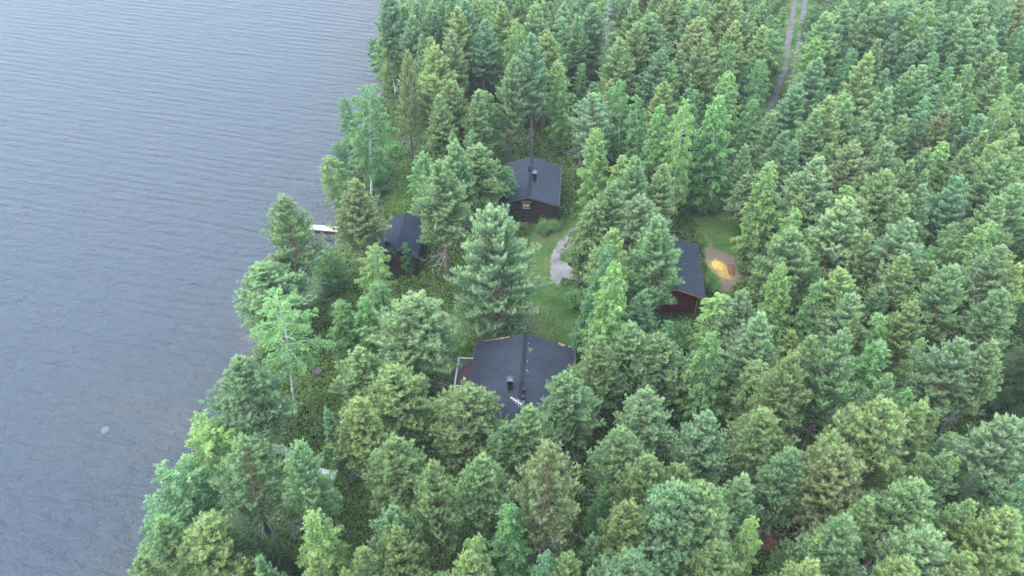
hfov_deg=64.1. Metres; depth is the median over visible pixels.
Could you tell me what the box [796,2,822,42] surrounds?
alder tree
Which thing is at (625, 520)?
pine tree
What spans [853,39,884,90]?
pine tree
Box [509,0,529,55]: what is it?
pine tree
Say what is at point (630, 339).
pine tree
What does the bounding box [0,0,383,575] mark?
lake water
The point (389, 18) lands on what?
pine tree
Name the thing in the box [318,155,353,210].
birch tree
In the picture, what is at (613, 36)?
pine tree
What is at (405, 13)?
pine tree
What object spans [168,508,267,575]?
pine tree
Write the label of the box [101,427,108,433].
boulder
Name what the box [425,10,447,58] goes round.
pine tree
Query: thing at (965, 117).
birch tree
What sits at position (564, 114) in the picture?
tree
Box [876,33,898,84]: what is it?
pine tree
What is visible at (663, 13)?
pine tree
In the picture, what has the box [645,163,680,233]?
pine tree
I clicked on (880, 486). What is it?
birch tree
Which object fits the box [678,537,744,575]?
pine tree
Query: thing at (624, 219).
pine tree
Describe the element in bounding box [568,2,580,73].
pine tree
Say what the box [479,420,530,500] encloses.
pine tree
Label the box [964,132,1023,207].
pine tree
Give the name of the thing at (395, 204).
grass
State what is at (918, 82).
pine tree
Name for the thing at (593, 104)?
pine tree
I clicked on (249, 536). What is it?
spruce tree
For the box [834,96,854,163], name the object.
pine tree
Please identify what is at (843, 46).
birch tree
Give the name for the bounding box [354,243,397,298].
birch tree
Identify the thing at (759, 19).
pine tree
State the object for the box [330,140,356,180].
alder tree
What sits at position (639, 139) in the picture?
birch tree
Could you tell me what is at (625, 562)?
pine tree
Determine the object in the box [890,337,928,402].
birch tree
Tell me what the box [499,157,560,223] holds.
cabin
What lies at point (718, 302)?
birch tree
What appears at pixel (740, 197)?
pine tree
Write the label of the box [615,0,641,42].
pine tree
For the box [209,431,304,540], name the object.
pine tree
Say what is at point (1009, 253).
pine tree
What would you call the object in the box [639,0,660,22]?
pine tree
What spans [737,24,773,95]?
pine tree
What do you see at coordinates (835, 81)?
birch tree
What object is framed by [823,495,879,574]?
pine tree
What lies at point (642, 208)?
pine tree
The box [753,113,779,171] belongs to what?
pine tree
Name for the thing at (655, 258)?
pine tree
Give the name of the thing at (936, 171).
birch tree
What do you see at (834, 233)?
pine tree
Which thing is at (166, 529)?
pine tree
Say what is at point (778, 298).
birch tree
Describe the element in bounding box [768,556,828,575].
pine tree
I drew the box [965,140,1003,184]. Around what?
pine tree
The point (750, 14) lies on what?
birch tree
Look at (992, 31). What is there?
pine tree
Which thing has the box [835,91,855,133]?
birch tree
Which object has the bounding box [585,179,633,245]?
pine tree
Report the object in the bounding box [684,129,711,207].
birch tree
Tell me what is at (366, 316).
birch tree
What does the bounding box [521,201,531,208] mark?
window
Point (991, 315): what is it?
pine tree
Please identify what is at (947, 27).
pine tree
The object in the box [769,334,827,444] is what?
pine tree
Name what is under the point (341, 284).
shrub
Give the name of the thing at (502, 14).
pine tree
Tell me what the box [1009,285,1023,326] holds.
birch tree
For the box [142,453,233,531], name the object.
alder tree
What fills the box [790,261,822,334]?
birch tree
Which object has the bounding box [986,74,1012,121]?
birch tree
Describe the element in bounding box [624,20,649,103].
pine tree
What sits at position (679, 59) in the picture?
pine tree
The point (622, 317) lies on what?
birch tree
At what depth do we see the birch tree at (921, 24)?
101.15 m
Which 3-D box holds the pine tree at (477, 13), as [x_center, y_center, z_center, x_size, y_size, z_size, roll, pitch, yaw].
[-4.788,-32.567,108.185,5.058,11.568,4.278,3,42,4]
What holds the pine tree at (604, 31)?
on the ground at (709, 252)
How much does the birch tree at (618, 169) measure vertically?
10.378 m
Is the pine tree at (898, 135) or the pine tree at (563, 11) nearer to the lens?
the pine tree at (898, 135)
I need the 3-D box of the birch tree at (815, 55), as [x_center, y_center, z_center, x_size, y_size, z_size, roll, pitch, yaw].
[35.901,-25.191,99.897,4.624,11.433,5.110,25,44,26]
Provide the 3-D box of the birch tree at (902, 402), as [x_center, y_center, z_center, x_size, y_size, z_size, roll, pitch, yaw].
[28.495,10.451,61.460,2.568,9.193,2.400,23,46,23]
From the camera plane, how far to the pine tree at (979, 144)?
82.98 m
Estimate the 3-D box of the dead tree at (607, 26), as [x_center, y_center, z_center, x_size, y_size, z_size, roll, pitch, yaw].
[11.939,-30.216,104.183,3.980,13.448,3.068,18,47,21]
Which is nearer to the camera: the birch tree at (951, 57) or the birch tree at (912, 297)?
the birch tree at (912, 297)
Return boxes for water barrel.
[405,269,411,277]
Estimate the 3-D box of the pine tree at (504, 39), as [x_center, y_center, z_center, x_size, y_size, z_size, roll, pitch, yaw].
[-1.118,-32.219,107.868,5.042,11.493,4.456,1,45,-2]
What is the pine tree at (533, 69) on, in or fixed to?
on the ground at (709, 252)
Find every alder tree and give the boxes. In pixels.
[138,499,195,566]
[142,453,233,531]
[175,409,246,500]
[272,328,296,359]
[309,243,351,291]
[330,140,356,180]
[366,38,380,78]
[590,550,611,575]
[764,537,794,575]
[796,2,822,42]
[914,243,939,271]
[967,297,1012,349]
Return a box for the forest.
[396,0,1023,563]
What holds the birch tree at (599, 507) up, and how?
on the ground at (709, 252)
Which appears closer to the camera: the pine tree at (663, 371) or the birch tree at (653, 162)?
the pine tree at (663, 371)
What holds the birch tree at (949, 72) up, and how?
on the ground at (709, 252)
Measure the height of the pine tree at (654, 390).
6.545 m
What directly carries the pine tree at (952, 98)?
on the ground at (709, 252)
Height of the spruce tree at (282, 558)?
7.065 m
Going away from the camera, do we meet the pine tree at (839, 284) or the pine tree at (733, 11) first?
the pine tree at (839, 284)
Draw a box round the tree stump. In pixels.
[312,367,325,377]
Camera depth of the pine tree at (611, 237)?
67.68 m
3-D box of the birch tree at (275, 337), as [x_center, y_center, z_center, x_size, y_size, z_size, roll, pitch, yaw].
[-17.586,5.288,64.318,6.478,13.704,5.769,21,46,22]
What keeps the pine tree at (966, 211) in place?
on the ground at (709, 252)
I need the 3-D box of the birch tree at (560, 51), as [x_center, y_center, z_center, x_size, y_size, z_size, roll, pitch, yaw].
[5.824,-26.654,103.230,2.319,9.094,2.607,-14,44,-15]
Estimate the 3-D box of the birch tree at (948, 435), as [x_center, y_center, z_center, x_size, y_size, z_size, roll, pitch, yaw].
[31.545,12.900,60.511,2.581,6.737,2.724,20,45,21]
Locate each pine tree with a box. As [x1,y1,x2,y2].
[127,552,181,575]
[136,514,194,571]
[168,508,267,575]
[197,354,302,458]
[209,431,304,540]
[231,259,318,365]
[254,554,287,575]
[258,192,332,310]
[275,247,306,294]
[281,437,353,555]
[301,550,331,575]
[322,407,355,488]
[325,395,402,491]
[326,178,395,277]
[328,345,388,433]
[339,566,354,575]
[349,545,390,575]
[355,289,466,391]
[360,432,426,521]
[366,361,437,445]
[367,502,434,575]
[373,0,407,89]
[377,524,433,575]
[397,49,423,167]
[398,14,428,97]
[400,3,410,61]
[408,158,475,281]
[411,0,421,31]
[411,457,464,572]
[412,34,425,90]
[412,73,449,160]
[417,36,436,88]
[418,42,460,91]
[421,0,443,50]
[421,94,460,160]
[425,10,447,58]
[428,377,508,468]
[434,79,472,140]
[441,6,475,99]
[442,30,469,97]
[443,5,452,56]
[443,202,554,338]
[443,547,496,575]
[444,139,480,243]
[447,130,458,156]
[448,0,481,90]
[448,451,514,541]
[461,89,498,156]
[463,141,510,227]
[469,19,504,97]
[470,0,485,80]
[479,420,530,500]
[489,1,515,69]
[491,7,520,77]
[492,46,508,91]
[494,56,534,160]
[495,402,563,494]
[505,438,585,564]
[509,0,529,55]
[512,32,549,156]
[519,0,552,31]
[519,3,549,58]
[537,369,605,468]
[538,31,569,130]
[540,0,556,34]
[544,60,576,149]
[547,2,555,30]
[548,549,582,575]
[552,2,572,57]
[563,14,590,78]
[563,92,619,172]
[567,333,628,421]
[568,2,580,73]
[569,112,593,163]
[576,2,606,86]
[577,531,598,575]
[579,423,647,523]
[580,227,637,334]
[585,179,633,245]
[585,545,663,575]
[595,37,637,93]
[595,79,621,139]
[595,497,656,568]
[596,31,625,90]
[597,18,608,62]
[604,450,669,512]
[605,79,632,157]
[605,319,652,407]
[612,384,677,466]
[613,0,626,35]
[613,192,678,267]
[613,200,635,269]
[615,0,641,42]
[616,156,648,207]
[616,475,709,575]
[619,269,638,315]
[621,288,659,336]
[621,331,694,414]
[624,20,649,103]
[625,11,678,75]
[625,213,685,319]
[632,49,679,110]
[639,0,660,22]
[640,81,677,147]
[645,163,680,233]
[646,386,662,413]
[649,478,742,575]
[656,0,675,60]
[660,461,696,490]
[666,409,728,486]
[668,0,683,59]
[668,0,700,62]
[670,87,700,151]
[671,16,722,79]
[673,49,686,96]
[676,38,718,103]
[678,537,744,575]
[706,288,755,388]
[707,0,736,41]
[710,0,747,47]
[713,20,750,81]
[716,471,763,539]
[720,174,770,233]
[721,143,756,215]
[722,8,756,75]
[722,310,785,418]
[723,405,800,487]
[735,56,757,113]
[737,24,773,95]
[740,0,750,21]
[740,110,791,176]
[743,225,811,322]
[743,349,814,437]
[749,446,807,542]
[750,0,769,40]
[750,0,774,35]
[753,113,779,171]
[753,130,797,219]
[755,139,799,231]
[758,81,806,141]
[765,15,778,71]
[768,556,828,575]
[769,328,800,368]
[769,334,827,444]
[772,191,810,244]
[775,155,836,230]
[775,441,873,542]
[781,57,830,115]
[785,511,866,575]
[788,326,856,450]
[789,11,840,87]
[789,109,826,172]
[791,428,844,525]
[794,95,844,163]
[794,130,802,180]
[795,266,861,359]
[801,195,868,282]
[805,195,832,245]
[808,142,833,202]
[810,393,913,506]
[812,292,867,360]
[820,139,868,202]
[823,197,878,280]
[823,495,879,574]
[827,107,842,159]
[828,50,880,125]
[828,232,875,301]
[830,15,843,73]
[831,0,855,65]
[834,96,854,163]
[838,3,876,75]
[846,314,859,372]
[847,121,876,190]
[848,0,870,35]
[849,85,893,152]
[850,167,900,241]
[850,282,889,350]
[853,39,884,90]
[853,372,898,410]
[855,1,889,82]
[857,135,886,191]
[857,140,898,190]
[857,217,926,326]
[860,476,938,575]
[861,253,916,318]
[862,555,921,575]
[865,68,889,106]
[866,192,911,289]
[869,518,956,575]
[870,0,912,63]
[872,125,889,150]
[874,299,926,375]
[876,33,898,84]
[879,159,916,212]
[887,39,917,87]
[888,71,910,129]
[888,113,909,160]
[888,399,932,483]
[891,64,930,127]
[895,111,927,168]
[895,260,935,338]
[903,182,931,250]
[903,436,946,478]
[904,449,958,520]
[905,0,915,34]
[906,335,978,437]
[907,83,940,128]
[908,64,915,76]
[908,148,934,194]
[908,168,930,198]
[909,106,949,166]
[910,262,967,359]
[913,26,939,71]
[914,174,968,253]
[916,0,945,32]
[918,549,980,575]
[928,103,960,161]
[929,82,964,130]
[929,498,978,557]
[931,11,959,71]
[932,31,946,82]
[932,338,1004,435]
[934,17,978,91]
[936,143,972,193]
[941,0,955,14]
[943,113,987,173]
[943,243,1012,342]
[946,411,1023,518]
[946,504,1023,575]
[949,194,1010,275]
[952,129,987,162]
[953,35,997,82]
[953,195,973,250]
[954,287,1013,354]
[955,0,990,56]
[962,154,1014,220]
[963,51,999,110]
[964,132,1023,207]
[964,417,1023,507]
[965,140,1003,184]
[966,66,1008,129]
[967,262,1023,330]
[971,26,998,58]
[980,52,1008,92]
[981,181,1023,248]
[984,5,1011,57]
[987,83,1023,138]
[996,124,1017,147]
[1001,250,1018,284]
[1003,0,1023,50]
[1007,2,1023,50]
[1009,61,1023,87]
[1013,146,1023,192]
[1016,260,1023,306]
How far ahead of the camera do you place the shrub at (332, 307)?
75.44 m
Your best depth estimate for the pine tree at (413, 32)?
101.55 m
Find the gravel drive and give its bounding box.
[549,236,581,284]
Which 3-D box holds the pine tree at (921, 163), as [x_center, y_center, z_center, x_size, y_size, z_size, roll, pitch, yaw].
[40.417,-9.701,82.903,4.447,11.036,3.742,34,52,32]
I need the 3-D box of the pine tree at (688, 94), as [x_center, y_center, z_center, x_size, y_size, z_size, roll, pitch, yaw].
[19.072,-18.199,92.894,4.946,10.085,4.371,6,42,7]
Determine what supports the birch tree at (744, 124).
on the ground at (709, 252)
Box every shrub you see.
[250,339,273,359]
[306,289,319,307]
[312,267,336,291]
[312,279,334,300]
[327,296,348,317]
[330,268,352,290]
[364,170,396,193]
[366,153,397,176]
[385,139,406,158]
[534,215,553,235]
[545,217,562,230]
[564,284,584,309]
[670,316,700,352]
[703,267,721,293]
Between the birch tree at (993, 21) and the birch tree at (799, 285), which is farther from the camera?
the birch tree at (993, 21)
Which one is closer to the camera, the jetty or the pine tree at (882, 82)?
the jetty
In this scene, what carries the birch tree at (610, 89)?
on the ground at (709, 252)
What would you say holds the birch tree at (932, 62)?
on the ground at (709, 252)
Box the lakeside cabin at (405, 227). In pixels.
[376,213,424,276]
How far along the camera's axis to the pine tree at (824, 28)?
100.16 m
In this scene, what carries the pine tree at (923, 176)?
on the ground at (709, 252)
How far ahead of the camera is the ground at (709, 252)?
80.48 m
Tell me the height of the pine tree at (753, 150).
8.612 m
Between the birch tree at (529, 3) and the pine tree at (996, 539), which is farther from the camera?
the birch tree at (529, 3)
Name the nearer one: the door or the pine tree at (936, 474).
the pine tree at (936, 474)
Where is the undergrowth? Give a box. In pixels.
[219,0,1023,575]
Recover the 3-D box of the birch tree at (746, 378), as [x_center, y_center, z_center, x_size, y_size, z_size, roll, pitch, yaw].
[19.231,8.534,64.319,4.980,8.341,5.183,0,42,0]
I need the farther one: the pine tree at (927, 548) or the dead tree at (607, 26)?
the dead tree at (607, 26)
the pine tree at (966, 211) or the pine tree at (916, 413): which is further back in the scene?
the pine tree at (966, 211)
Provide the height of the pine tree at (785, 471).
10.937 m
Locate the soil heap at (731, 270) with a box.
[727,264,735,275]
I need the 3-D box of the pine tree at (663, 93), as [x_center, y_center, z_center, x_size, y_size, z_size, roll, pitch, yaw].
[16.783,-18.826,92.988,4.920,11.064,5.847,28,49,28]
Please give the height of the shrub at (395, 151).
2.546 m
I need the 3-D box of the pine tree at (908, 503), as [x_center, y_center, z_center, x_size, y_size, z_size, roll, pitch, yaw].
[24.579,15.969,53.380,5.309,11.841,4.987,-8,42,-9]
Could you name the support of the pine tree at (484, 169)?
on the ground at (709, 252)
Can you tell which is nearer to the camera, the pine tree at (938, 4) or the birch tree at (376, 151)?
the birch tree at (376, 151)
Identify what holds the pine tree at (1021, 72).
on the ground at (709, 252)
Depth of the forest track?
116.02 m
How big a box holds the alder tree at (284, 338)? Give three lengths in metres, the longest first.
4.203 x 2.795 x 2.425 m
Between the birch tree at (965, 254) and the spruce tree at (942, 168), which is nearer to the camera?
the birch tree at (965, 254)
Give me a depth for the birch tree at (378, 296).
68.98 m
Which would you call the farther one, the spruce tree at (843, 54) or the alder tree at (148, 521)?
the spruce tree at (843, 54)
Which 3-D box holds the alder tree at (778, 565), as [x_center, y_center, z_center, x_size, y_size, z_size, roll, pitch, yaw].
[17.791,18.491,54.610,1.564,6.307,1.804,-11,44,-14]
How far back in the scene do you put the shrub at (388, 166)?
93.53 m
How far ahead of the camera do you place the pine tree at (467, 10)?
102.17 m
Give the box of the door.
[665,297,678,311]
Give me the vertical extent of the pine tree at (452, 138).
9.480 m
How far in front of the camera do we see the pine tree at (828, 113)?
84.45 m
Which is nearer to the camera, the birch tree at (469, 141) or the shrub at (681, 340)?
the shrub at (681, 340)
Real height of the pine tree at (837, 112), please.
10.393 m
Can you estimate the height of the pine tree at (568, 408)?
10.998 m
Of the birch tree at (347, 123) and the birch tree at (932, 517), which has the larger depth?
the birch tree at (347, 123)
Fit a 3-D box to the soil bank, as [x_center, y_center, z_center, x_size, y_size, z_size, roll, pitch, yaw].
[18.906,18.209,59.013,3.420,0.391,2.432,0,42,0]
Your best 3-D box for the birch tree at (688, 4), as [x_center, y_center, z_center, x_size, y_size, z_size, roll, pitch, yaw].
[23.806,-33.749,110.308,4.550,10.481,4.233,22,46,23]
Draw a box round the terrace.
[454,357,472,388]
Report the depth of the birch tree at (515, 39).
97.97 m
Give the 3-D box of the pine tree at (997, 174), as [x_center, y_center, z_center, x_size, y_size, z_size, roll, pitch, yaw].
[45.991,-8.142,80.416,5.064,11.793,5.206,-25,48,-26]
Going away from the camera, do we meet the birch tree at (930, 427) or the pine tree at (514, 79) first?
the birch tree at (930, 427)
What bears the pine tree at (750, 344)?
on the ground at (709, 252)
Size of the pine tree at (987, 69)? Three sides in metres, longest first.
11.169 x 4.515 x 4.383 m
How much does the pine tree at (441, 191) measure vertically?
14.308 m
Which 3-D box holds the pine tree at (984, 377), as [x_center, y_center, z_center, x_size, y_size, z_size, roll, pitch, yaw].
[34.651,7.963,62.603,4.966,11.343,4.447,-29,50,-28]
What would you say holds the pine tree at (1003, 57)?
on the ground at (709, 252)
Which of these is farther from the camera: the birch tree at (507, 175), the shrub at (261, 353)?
the birch tree at (507, 175)
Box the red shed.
[654,236,705,312]
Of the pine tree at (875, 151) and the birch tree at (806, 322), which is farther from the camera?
the pine tree at (875, 151)
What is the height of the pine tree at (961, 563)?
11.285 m
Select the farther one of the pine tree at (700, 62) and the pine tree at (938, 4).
the pine tree at (938, 4)
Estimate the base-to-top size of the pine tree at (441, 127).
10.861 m
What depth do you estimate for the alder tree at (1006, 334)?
70.41 m
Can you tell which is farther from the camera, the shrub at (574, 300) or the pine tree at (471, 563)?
the shrub at (574, 300)
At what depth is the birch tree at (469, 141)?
85.41 m
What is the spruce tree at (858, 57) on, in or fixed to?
on the ground at (709, 252)
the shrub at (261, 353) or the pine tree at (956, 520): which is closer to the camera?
the pine tree at (956, 520)
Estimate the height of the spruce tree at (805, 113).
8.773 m
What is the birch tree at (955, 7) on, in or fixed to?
on the ground at (709, 252)
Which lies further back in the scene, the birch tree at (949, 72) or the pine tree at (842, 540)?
the birch tree at (949, 72)
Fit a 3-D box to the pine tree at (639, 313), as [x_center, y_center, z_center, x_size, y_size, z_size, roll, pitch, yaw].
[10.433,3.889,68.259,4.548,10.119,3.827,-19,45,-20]
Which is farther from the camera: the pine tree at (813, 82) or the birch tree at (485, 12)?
the birch tree at (485, 12)
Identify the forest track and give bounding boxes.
[555,0,807,253]
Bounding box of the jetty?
[307,224,340,233]
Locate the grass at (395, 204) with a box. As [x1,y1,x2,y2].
[379,147,748,378]
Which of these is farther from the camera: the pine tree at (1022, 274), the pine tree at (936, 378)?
the pine tree at (1022, 274)
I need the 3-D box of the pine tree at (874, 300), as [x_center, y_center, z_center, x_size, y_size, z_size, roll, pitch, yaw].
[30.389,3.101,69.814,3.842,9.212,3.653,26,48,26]
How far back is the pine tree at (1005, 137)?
82.47 m
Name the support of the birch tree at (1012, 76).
on the ground at (709, 252)
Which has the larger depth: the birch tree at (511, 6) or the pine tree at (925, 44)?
the birch tree at (511, 6)
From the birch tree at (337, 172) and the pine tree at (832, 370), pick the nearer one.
the pine tree at (832, 370)
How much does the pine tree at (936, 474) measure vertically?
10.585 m
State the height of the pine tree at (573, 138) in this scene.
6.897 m
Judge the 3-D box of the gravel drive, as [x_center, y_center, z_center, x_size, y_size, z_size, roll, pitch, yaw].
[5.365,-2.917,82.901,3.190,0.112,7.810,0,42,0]
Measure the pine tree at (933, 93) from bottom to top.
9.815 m
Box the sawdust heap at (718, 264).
[712,261,723,269]
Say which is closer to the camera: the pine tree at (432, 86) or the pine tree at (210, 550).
the pine tree at (210, 550)
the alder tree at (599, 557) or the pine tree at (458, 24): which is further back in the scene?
the pine tree at (458, 24)
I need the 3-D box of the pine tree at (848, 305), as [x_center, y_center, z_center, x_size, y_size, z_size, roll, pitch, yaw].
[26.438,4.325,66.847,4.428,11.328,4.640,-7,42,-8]
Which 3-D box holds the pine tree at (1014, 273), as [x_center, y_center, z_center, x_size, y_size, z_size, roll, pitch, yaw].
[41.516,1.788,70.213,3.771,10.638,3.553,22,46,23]
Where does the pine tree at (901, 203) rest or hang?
on the ground at (709, 252)
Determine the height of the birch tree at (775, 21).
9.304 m
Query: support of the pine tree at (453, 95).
on the ground at (709, 252)
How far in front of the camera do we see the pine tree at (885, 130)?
84.78 m
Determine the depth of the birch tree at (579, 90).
100.92 m
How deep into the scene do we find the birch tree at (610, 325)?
63.25 m
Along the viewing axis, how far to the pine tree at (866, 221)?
73.19 m
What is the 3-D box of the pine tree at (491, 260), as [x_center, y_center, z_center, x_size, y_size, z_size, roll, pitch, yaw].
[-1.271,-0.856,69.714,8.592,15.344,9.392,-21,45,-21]
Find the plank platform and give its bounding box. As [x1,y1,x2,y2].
[275,445,290,455]
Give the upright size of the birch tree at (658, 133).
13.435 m
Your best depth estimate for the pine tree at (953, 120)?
87.62 m
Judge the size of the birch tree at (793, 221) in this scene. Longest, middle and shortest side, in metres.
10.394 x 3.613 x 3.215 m
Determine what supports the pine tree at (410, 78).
on the ground at (709, 252)
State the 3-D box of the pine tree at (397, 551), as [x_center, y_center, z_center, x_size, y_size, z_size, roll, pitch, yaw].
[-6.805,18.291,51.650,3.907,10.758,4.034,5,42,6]
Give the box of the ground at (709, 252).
[227,0,1023,575]
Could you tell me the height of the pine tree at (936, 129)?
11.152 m
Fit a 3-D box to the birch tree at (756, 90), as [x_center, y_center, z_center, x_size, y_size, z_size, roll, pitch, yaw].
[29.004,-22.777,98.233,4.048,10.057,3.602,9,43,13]
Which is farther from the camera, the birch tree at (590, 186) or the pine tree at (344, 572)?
the birch tree at (590, 186)
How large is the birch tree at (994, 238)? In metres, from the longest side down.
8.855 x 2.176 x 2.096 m
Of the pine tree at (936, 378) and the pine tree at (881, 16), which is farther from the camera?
the pine tree at (881, 16)
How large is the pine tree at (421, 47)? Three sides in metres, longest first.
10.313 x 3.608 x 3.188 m
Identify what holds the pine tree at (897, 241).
on the ground at (709, 252)
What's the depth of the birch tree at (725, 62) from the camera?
96.09 m
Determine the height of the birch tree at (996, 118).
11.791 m
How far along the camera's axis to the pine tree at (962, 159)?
80.66 m
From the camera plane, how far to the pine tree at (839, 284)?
65.41 m
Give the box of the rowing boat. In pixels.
[318,467,336,485]
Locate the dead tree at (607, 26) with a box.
[593,0,613,67]
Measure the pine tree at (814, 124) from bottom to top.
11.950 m
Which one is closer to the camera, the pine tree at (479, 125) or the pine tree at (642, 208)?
the pine tree at (642, 208)
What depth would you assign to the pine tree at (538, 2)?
108.89 m
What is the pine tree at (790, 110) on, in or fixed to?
on the ground at (709, 252)
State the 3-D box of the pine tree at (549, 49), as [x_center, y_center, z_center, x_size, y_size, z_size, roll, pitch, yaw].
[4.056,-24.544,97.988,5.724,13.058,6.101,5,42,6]
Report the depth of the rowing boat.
63.09 m
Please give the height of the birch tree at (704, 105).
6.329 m
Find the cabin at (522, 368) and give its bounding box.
[470,333,574,450]
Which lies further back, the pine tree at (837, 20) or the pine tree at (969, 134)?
the pine tree at (837, 20)
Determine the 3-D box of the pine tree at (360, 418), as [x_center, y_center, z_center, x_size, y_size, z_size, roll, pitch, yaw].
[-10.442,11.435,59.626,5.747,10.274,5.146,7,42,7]
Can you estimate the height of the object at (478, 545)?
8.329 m
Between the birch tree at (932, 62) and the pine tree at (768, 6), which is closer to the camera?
the birch tree at (932, 62)
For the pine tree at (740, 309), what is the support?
on the ground at (709, 252)
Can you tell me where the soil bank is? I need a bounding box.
[756,527,797,554]
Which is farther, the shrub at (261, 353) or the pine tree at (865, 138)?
the pine tree at (865, 138)
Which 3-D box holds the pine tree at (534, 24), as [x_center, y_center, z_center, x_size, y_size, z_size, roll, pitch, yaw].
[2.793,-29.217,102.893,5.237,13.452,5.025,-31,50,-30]
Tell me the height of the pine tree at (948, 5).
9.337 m
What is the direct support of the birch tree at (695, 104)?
on the ground at (709, 252)
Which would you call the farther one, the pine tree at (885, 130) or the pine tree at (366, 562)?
the pine tree at (885, 130)
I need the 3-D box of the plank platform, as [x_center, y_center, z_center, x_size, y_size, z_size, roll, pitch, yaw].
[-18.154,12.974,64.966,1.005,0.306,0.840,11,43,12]
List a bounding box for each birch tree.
[250,287,334,415]
[295,507,353,575]
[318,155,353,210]
[326,299,365,363]
[337,97,365,159]
[345,83,399,195]
[347,296,386,360]
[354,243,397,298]
[366,280,395,327]
[370,32,402,91]
[400,242,413,272]
[406,150,433,210]
[429,399,445,426]
[433,570,449,575]
[438,0,451,27]
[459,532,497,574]
[463,129,475,157]
[469,89,505,154]
[475,0,495,26]
[487,503,534,575]
[488,0,496,24]
[492,166,518,209]
[502,18,528,66]
[505,0,514,15]
[523,0,532,9]
[530,549,556,575]
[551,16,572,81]
[557,44,567,86]
[564,199,606,279]
[567,242,618,368]
[570,63,591,117]
[576,128,609,212]
[577,260,629,364]
[583,81,601,119]
[583,486,611,538]
[593,0,610,29]
[598,20,618,64]
[600,155,629,204]
[603,87,618,149]
[620,297,635,322]
[622,94,648,166]
[641,143,662,184]
[642,104,685,199]
[643,483,663,555]
[652,319,678,346]
[654,98,696,220]
[662,62,680,111]
[672,330,728,428]
[677,0,702,39]
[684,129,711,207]
[686,292,734,370]
[688,95,736,213]
[688,138,722,211]
[689,89,705,146]
[701,1,710,30]
[701,17,710,41]
[701,93,713,126]
[704,70,741,157]
[709,43,740,109]
[723,359,773,427]
[728,515,763,575]
[729,160,781,273]
[730,98,760,160]
[735,59,772,123]
[745,27,790,86]
[746,5,758,23]
[757,262,793,356]
[767,207,802,256]
[770,18,785,75]
[774,7,787,43]
[783,37,825,97]
[785,249,812,314]
[789,531,832,572]
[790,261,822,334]
[791,281,826,346]
[825,43,846,89]
[825,47,857,98]
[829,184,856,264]
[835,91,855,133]
[841,338,891,405]
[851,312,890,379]
[856,336,893,385]
[859,475,888,504]
[887,452,932,485]
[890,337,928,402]
[892,160,904,179]
[892,386,914,416]
[893,291,919,359]
[894,11,919,65]
[905,0,941,48]
[905,96,935,137]
[905,407,942,451]
[906,396,931,439]
[913,147,925,159]
[921,508,935,524]
[922,51,940,92]
[927,141,949,201]
[927,431,957,462]
[928,60,938,89]
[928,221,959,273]
[931,53,956,114]
[935,165,963,222]
[936,66,954,102]
[937,218,999,278]
[943,456,960,496]
[950,1,963,18]
[952,63,974,130]
[955,94,977,134]
[958,0,971,19]
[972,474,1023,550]
[973,232,996,257]
[983,93,1016,147]
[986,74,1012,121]
[988,0,1011,30]
[1000,25,1023,76]
[1005,62,1020,95]
[1006,40,1023,72]
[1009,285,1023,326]
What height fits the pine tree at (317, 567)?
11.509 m
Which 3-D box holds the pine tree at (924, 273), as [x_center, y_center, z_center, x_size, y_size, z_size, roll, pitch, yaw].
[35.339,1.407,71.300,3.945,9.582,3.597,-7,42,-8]
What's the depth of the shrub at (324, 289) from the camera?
78.26 m
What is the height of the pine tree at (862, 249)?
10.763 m
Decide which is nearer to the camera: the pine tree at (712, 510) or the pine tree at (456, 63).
the pine tree at (712, 510)
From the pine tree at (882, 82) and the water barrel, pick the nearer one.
the water barrel
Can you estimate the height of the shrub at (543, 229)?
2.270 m
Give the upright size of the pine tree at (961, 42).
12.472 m
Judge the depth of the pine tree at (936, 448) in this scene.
56.57 m
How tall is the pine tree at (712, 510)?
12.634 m
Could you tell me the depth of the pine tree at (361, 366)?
62.04 m
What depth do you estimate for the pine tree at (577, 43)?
103.26 m
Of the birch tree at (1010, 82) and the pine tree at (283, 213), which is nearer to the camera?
the pine tree at (283, 213)
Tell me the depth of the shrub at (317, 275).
78.18 m
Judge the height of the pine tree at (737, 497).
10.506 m
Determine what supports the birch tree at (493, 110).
on the ground at (709, 252)
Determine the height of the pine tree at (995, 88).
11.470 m
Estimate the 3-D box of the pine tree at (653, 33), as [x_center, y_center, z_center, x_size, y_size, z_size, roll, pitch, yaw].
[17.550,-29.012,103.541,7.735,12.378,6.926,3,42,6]
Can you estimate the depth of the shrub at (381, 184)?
91.47 m
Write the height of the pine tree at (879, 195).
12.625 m
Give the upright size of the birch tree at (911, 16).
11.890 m
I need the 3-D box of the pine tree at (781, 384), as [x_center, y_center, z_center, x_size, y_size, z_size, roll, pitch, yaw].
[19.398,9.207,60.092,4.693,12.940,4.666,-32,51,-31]
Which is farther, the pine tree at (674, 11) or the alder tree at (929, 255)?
the pine tree at (674, 11)
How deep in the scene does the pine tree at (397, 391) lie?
60.10 m
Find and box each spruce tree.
[231,508,279,575]
[269,535,306,575]
[555,550,562,564]
[620,3,629,28]
[644,164,651,183]
[707,45,719,94]
[797,102,809,126]
[821,42,852,104]
[851,52,860,69]
[930,158,944,192]
[933,467,980,539]
[975,344,1023,425]
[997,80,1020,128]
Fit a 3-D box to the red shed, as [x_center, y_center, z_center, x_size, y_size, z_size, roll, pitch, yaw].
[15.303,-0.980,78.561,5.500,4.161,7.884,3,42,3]
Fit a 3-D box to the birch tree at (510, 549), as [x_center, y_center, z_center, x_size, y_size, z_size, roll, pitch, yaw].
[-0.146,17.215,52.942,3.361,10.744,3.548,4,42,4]

